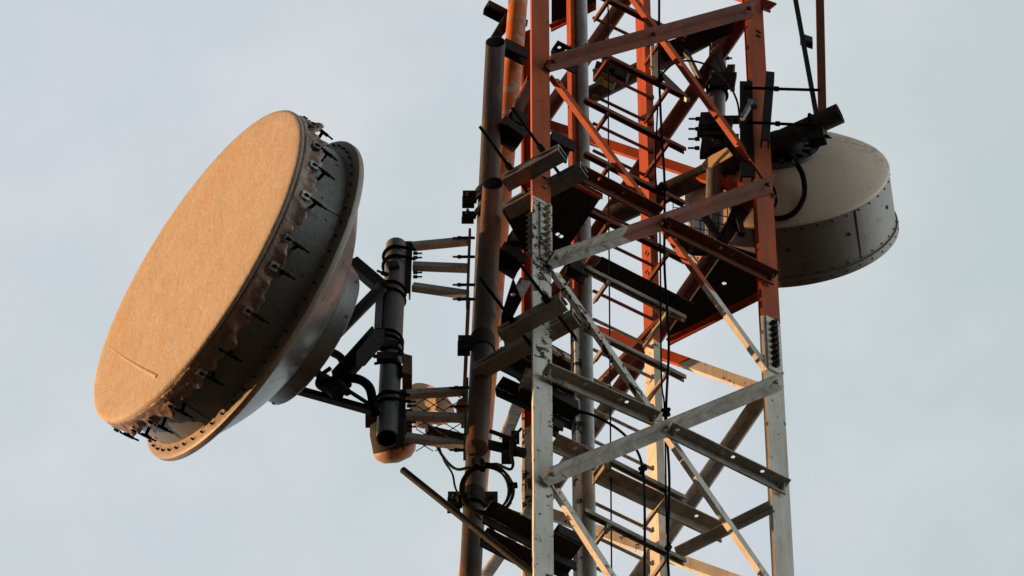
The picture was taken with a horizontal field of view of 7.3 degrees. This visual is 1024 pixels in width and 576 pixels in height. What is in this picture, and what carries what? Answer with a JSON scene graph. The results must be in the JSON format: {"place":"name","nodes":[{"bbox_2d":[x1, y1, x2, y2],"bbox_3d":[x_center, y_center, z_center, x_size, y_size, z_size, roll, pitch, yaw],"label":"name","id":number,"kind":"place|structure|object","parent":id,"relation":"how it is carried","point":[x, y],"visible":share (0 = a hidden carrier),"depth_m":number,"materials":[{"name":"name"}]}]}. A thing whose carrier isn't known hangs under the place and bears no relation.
{"place":"outdoors","nodes":[
{"label":"outdoors","id":0,"kind":"place"},
{"bbox_2d":[0,0,1023,575],"label":"sky","id":1,"kind":"structure","parent":0,"point":[903,376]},
{"label":"ground","id":2,"kind":"structure","parent":0,"visible":0},
{"bbox_2d":[479,0,793,575],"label":"lattice tower","id":3,"kind":"structure","parent":2,"relation":"on","point":[703,297],"depth_m":43.08,"materials":[{"name":"metal"}]},
{"bbox_2d":[400,467,532,575],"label":"loose tube","id":4,"kind":"object","parent":3,"relation":"attached to","point":[468,522],"visible":1,"depth_m":40.11,"materials":[{"name":"metal"}]},
{"bbox_2d":[439,447,494,530],"bbox_3d":[-0.241,0.973,41.220,0.441,1.335,0.226,-20,-61,12],"label":"cable","id":5,"kind":"object","parent":3,"relation":"attached to","point":[457,492],"visible":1,"depth_m":41.07,"materials":[{"name":"black rubber"}]},
{"bbox_2d":[460,36,504,575],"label":"steel pipe","id":6,"kind":"object","parent":3,"relation":"attached to","point":[471,557],"visible":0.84,"depth_m":44.16,"materials":[{"name":"metal"}]},
{"bbox_2d":[456,399,461,412],"bbox_3d":[-0.275,0.626,42.100,0.043,0.118,0.043,0,-59,0],"label":"warning lamp","id":7,"kind":"object","parent":6,"relation":"attached to","point":[458,403],"visible":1,"depth_m":42.08,"materials":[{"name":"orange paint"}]},
{"bbox_2d":[461,205,480,223],"bbox_3d":[-0.182,-0.405,43.695,0.201,0.067,0.078,-9,-59,5],"label":"saddle clamp","id":8,"kind":"object","parent":6,"relation":"attached to","point":[468,216],"visible":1,"depth_m":43.69,"materials":[{"name":"metal"}]},
{"bbox_2d":[462,184,481,207],"bbox_3d":[-0.179,-0.506,43.863,0.201,0.123,0.078,-9,-59,5],"label":"saddle clamp","id":9,"kind":"object","parent":6,"relation":"attached to","point":[470,198],"visible":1,"depth_m":43.84,"materials":[{"name":"metal"}]},
{"bbox_2d":[447,484,497,512],"bbox_3d":[-0.207,1.081,41.213,0.264,0.146,0.080,-7,-59,4],"label":"saddle clamp","id":10,"kind":"object","parent":6,"relation":"attached to","point":[480,494],"visible":0.74,"depth_m":41.20,"materials":[{"name":"metal"}]},
{"bbox_2d":[456,458,517,516],"bbox_3d":[-0.128,1.026,40.641,0.316,0.537,0.055,0,-59,0],"label":"cable coil","id":11,"kind":"object","parent":3,"relation":"hanging from","point":[483,466],"visible":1,"depth_m":40.62,"materials":[{"name":"black rubber"}]},
{"bbox_2d":[459,0,527,575],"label":"steel pipe","id":12,"kind":"object","parent":3,"relation":"attached to","point":[516,21],"visible":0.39,"depth_m":45.25,"materials":[{"name":"metal"}]},
{"bbox_2d":[425,425,526,463],"bbox_3d":[-0.170,0.784,42.041,0.561,0.265,0.141,18,-61,-10],"label":"feeder bar","id":13,"kind":"object","parent":12,"relation":"attached to","point":[502,447],"visible":0.76,"depth_m":42.04,"materials":[{"name":"metal"}]},
{"bbox_2d":[494,427,521,470],"bbox_3d":[-0.036,0.868,40.981,0.273,0.236,0.061,-38,-66,20],"label":"cable","id":14,"kind":"object","parent":3,"relation":"attached to","point":[511,451],"visible":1,"depth_m":40.97,"materials":[{"name":"black rubber"}]},
{"bbox_2d":[471,257,580,376],"bbox_3d":[-0.039,0.157,41.707,0.659,0.160,0.580,-29,-63,16],"label":"channel clamp","id":15,"kind":"object","parent":3,"relation":"attached to","point":[519,327],"visible":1,"depth_m":41.69,"materials":[{"name":"black metal"}]},
{"bbox_2d":[465,177,503,457],"bbox_3d":[-0.144,0.089,42.623,0.196,2.909,0.118,0,-59,0],"label":"steel pipe","id":16,"kind":"object","parent":15,"relation":"attached to","point":[477,436],"visible":0.98,"depth_m":42.53,"materials":[{"name":"brown metal"}]},
{"bbox_2d":[396,377,469,460],"bbox_3d":[-0.403,0.685,41.743,0.398,0.731,0.075,0,-59,0],"label":"offset bracket","id":17,"kind":"object","parent":16,"relation":"attached to","point":[454,445],"visible":1,"depth_m":41.73,"materials":[{"name":"metal"}]},
{"bbox_2d":[373,237,415,447],"bbox_3d":[-0.637,0.277,42.432,0.242,1.957,0.198,0,-59,0],"label":"mounting pole","id":18,"kind":"object","parent":17,"relation":"attached to","point":[394,361],"visible":1,"depth_m":42.26,"materials":[{"name":"metal"}]},
{"bbox_2d":[94,110,387,460],"bbox_3d":[-1.231,0.153,42.246,1.107,1.943,1.957,32,-64,-18],"label":"dish antenna","id":19,"kind":"object","parent":18,"relation":"attached to","point":[238,304],"visible":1,"depth_m":41.68,"materials":[{"name":"plastic"}]},
{"bbox_2d":[365,414,415,463],"bbox_3d":[-0.639,0.795,42.174,0.267,0.272,0.272,0,-59,0],"label":"drum antenna","id":20,"kind":"object","parent":18,"relation":"attached to","point":[381,454],"visible":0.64,"depth_m":42.10,"materials":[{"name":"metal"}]},
{"bbox_2d":[405,383,453,428],"bbox_3d":[-0.454,0.643,42.326,0.286,0.285,0.185,27,-63,-15],"label":"drum antenna","id":21,"kind":"object","parent":18,"relation":"attached to","point":[442,404],"visible":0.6,"depth_m":42.26,"materials":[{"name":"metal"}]},
{"bbox_2d":[416,397,461,451],"bbox_3d":[-0.380,0.702,41.838,0.254,0.572,0.005,0,-59,0],"label":"wire mesh","id":22,"kind":"object","parent":18,"relation":"attached to","point":[439,424],"visible":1,"depth_m":41.81,"materials":[{"name":"metal"}]},
{"bbox_2d":[432,433,469,470],"bbox_3d":[-0.330,0.839,41.460,0.046,0.815,0.376,28,-63,-16],"label":"cable","id":23,"kind":"object","parent":22,"relation":"hanging from","point":[448,463],"visible":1,"depth_m":41.26,"materials":[{"name":"black rubber"}]},
{"bbox_2d":[404,228,474,307],"bbox_3d":[-0.392,-0.101,43.052,0.389,0.761,0.075,0,-59,0],"label":"offset bracket","id":24,"kind":"object","parent":18,"relation":"attached to","point":[457,294],"visible":1,"depth_m":43.04,"materials":[{"name":"metal"}]},
{"bbox_2d":[461,297,469,427],"bbox_3d":[-0.244,0.390,42.286,0.043,1.294,0.020,0,-59,0],"label":"flat bar","id":25,"kind":"object","parent":17,"relation":"attached to","point":[466,357],"visible":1,"depth_m":42.26,"materials":[{"name":"orange paint"}]},
{"bbox_2d":[457,327,494,355],"bbox_3d":[-0.194,0.284,42.260,0.201,0.146,0.078,-9,-59,5],"label":"saddle clamp","id":26,"kind":"object","parent":16,"relation":"attached to","point":[466,343],"visible":1,"depth_m":42.24,"materials":[{"name":"metal"}]},
{"bbox_2d":[478,107,587,219],"bbox_3d":[0.059,-0.685,42.989,0.494,0.105,0.580,-28,-63,16],"label":"channel clamp","id":27,"kind":"object","parent":3,"relation":"attached to","point":[523,173],"visible":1,"depth_m":43.00,"materials":[{"name":"metal"}]},
{"bbox_2d":[566,0,686,575],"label":"cable ladder","id":28,"kind":"object","parent":3,"relation":"attached to","point":[584,503],"visible":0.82,"depth_m":43.20,"materials":[{"name":"metal"}]},
{"bbox_2d":[552,408,647,575],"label":"cable","id":29,"kind":"object","parent":28,"relation":"hanging from","point":[642,468],"visible":0.91,"depth_m":41.41,"materials":[{"name":"black rubber"}]},
{"bbox_2d":[607,5,611,567],"bbox_3d":[0.529,-0.089,43.289,0.063,6.375,0.008,27,-63,-15],"label":"cable","id":30,"kind":"object","parent":28,"relation":"hanging from","point":[609,290],"visible":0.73,"depth_m":43.10,"materials":[{"name":"black rubber"}]},
{"bbox_2d":[655,106,666,533],"bbox_3d":[0.801,0.122,42.998,0.025,4.493,0.057,-19,-61,11],"label":"cable","id":31,"kind":"object","parent":28,"relation":"attached to","point":[661,323],"visible":0.9,"depth_m":42.81,"materials":[{"name":"black rubber"}]},
{"bbox_2d":[657,0,671,575],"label":"cable","id":32,"kind":"object","parent":28,"relation":"attached to","point":[666,414],"visible":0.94,"depth_m":43.00,"materials":[{"name":"black rubber"}]},
{"bbox_2d":[589,38,720,101],"bbox_3d":[0.808,-1.282,46.080,1.008,0.866,0.362,-20,-61,12],"label":"boom pipe","id":33,"kind":"object","parent":3,"relation":"attached to","point":[599,87],"visible":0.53,"depth_m":46.19,"materials":[{"name":"metal"}]},
{"bbox_2d":[660,39,745,256],"bbox_3d":[1.077,-0.816,45.173,0.494,2.549,0.199,0,-59,0],"label":"mounting pole","id":34,"kind":"object","parent":3,"relation":"attached to","point":[711,134],"visible":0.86,"depth_m":45.23,"materials":[{"name":"metal"}]},
{"bbox_2d":[673,201,731,257],"bbox_3d":[1.050,-0.324,44.171,0.333,0.674,0.006,0,-59,0],"label":"wire mesh","id":35,"kind":"object","parent":34,"relation":"attached to","point":[718,223],"visible":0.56,"depth_m":44.20,"materials":[{"name":"metal"}]},
{"bbox_2d":[677,205,747,255],"bbox_3d":[1.102,-0.318,44.160,0.414,0.534,0.022,0,-59,0],"label":"cable","id":36,"kind":"object","parent":34,"relation":"hanging from","point":[732,212],"visible":0.77,"depth_m":44.13,"materials":[{"name":"black rubber"}]},
{"bbox_2d":[702,147,732,169],"bbox_3d":[1.148,-0.719,44.688,0.010,0.254,0.255,34,-65,-19],"label":"cover plate","id":37,"kind":"object","parent":34,"relation":"attached to","point":[717,158],"visible":1,"depth_m":44.69,"materials":[{"name":"beige metal"}]},
{"bbox_2d":[683,130,898,287],"bbox_3d":[1.553,-0.537,45.161,1.201,1.213,0.713,-7,-59,4],"label":"dish antenna","id":38,"kind":"object","parent":34,"relation":"attached to","point":[835,215],"visible":0.72,"depth_m":44.78,"materials":[{"name":"metal"}]},
{"bbox_2d":[800,0,826,132],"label":"angle post","id":39,"kind":"object","parent":38,"relation":"attached to","point":[820,45],"visible":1,"depth_m":45.99,"materials":[{"name":"metal"}]},
{"bbox_2d":[604,104,844,221],"bbox_3d":[1.193,-0.683,45.006,1.448,0.274,0.151,-22,-61,13],"label":"boom pipe","id":40,"kind":"object","parent":3,"relation":"attached to","point":[688,182],"visible":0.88,"depth_m":44.92,"materials":[{"name":"metal"}]},
{"bbox_2d":[793,0,817,112],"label":"slim strut","id":41,"kind":"object","parent":40,"relation":"attached to","point":[805,55],"visible":1,"depth_m":45.55,"materials":[{"name":"metal"}]},
{"bbox_2d":[740,71,819,181],"bbox_3d":[1.504,-0.926,44.902,0.472,1.072,0.144,0,-59,0],"label":"channel clamp","id":42,"kind":"object","parent":3,"relation":"attached to","point":[748,103],"visible":1,"depth_m":44.92,"materials":[{"name":"metal"}]},
{"bbox_2d":[660,60,739,128],"bbox_3d":[1.052,-1.118,45.287,0.474,0.730,0.089,16,-60,-9],"label":"cable","id":43,"kind":"object","parent":42,"relation":"attached to","point":[710,67],"visible":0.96,"depth_m":45.44,"materials":[{"name":"black rubber"}]}
]}

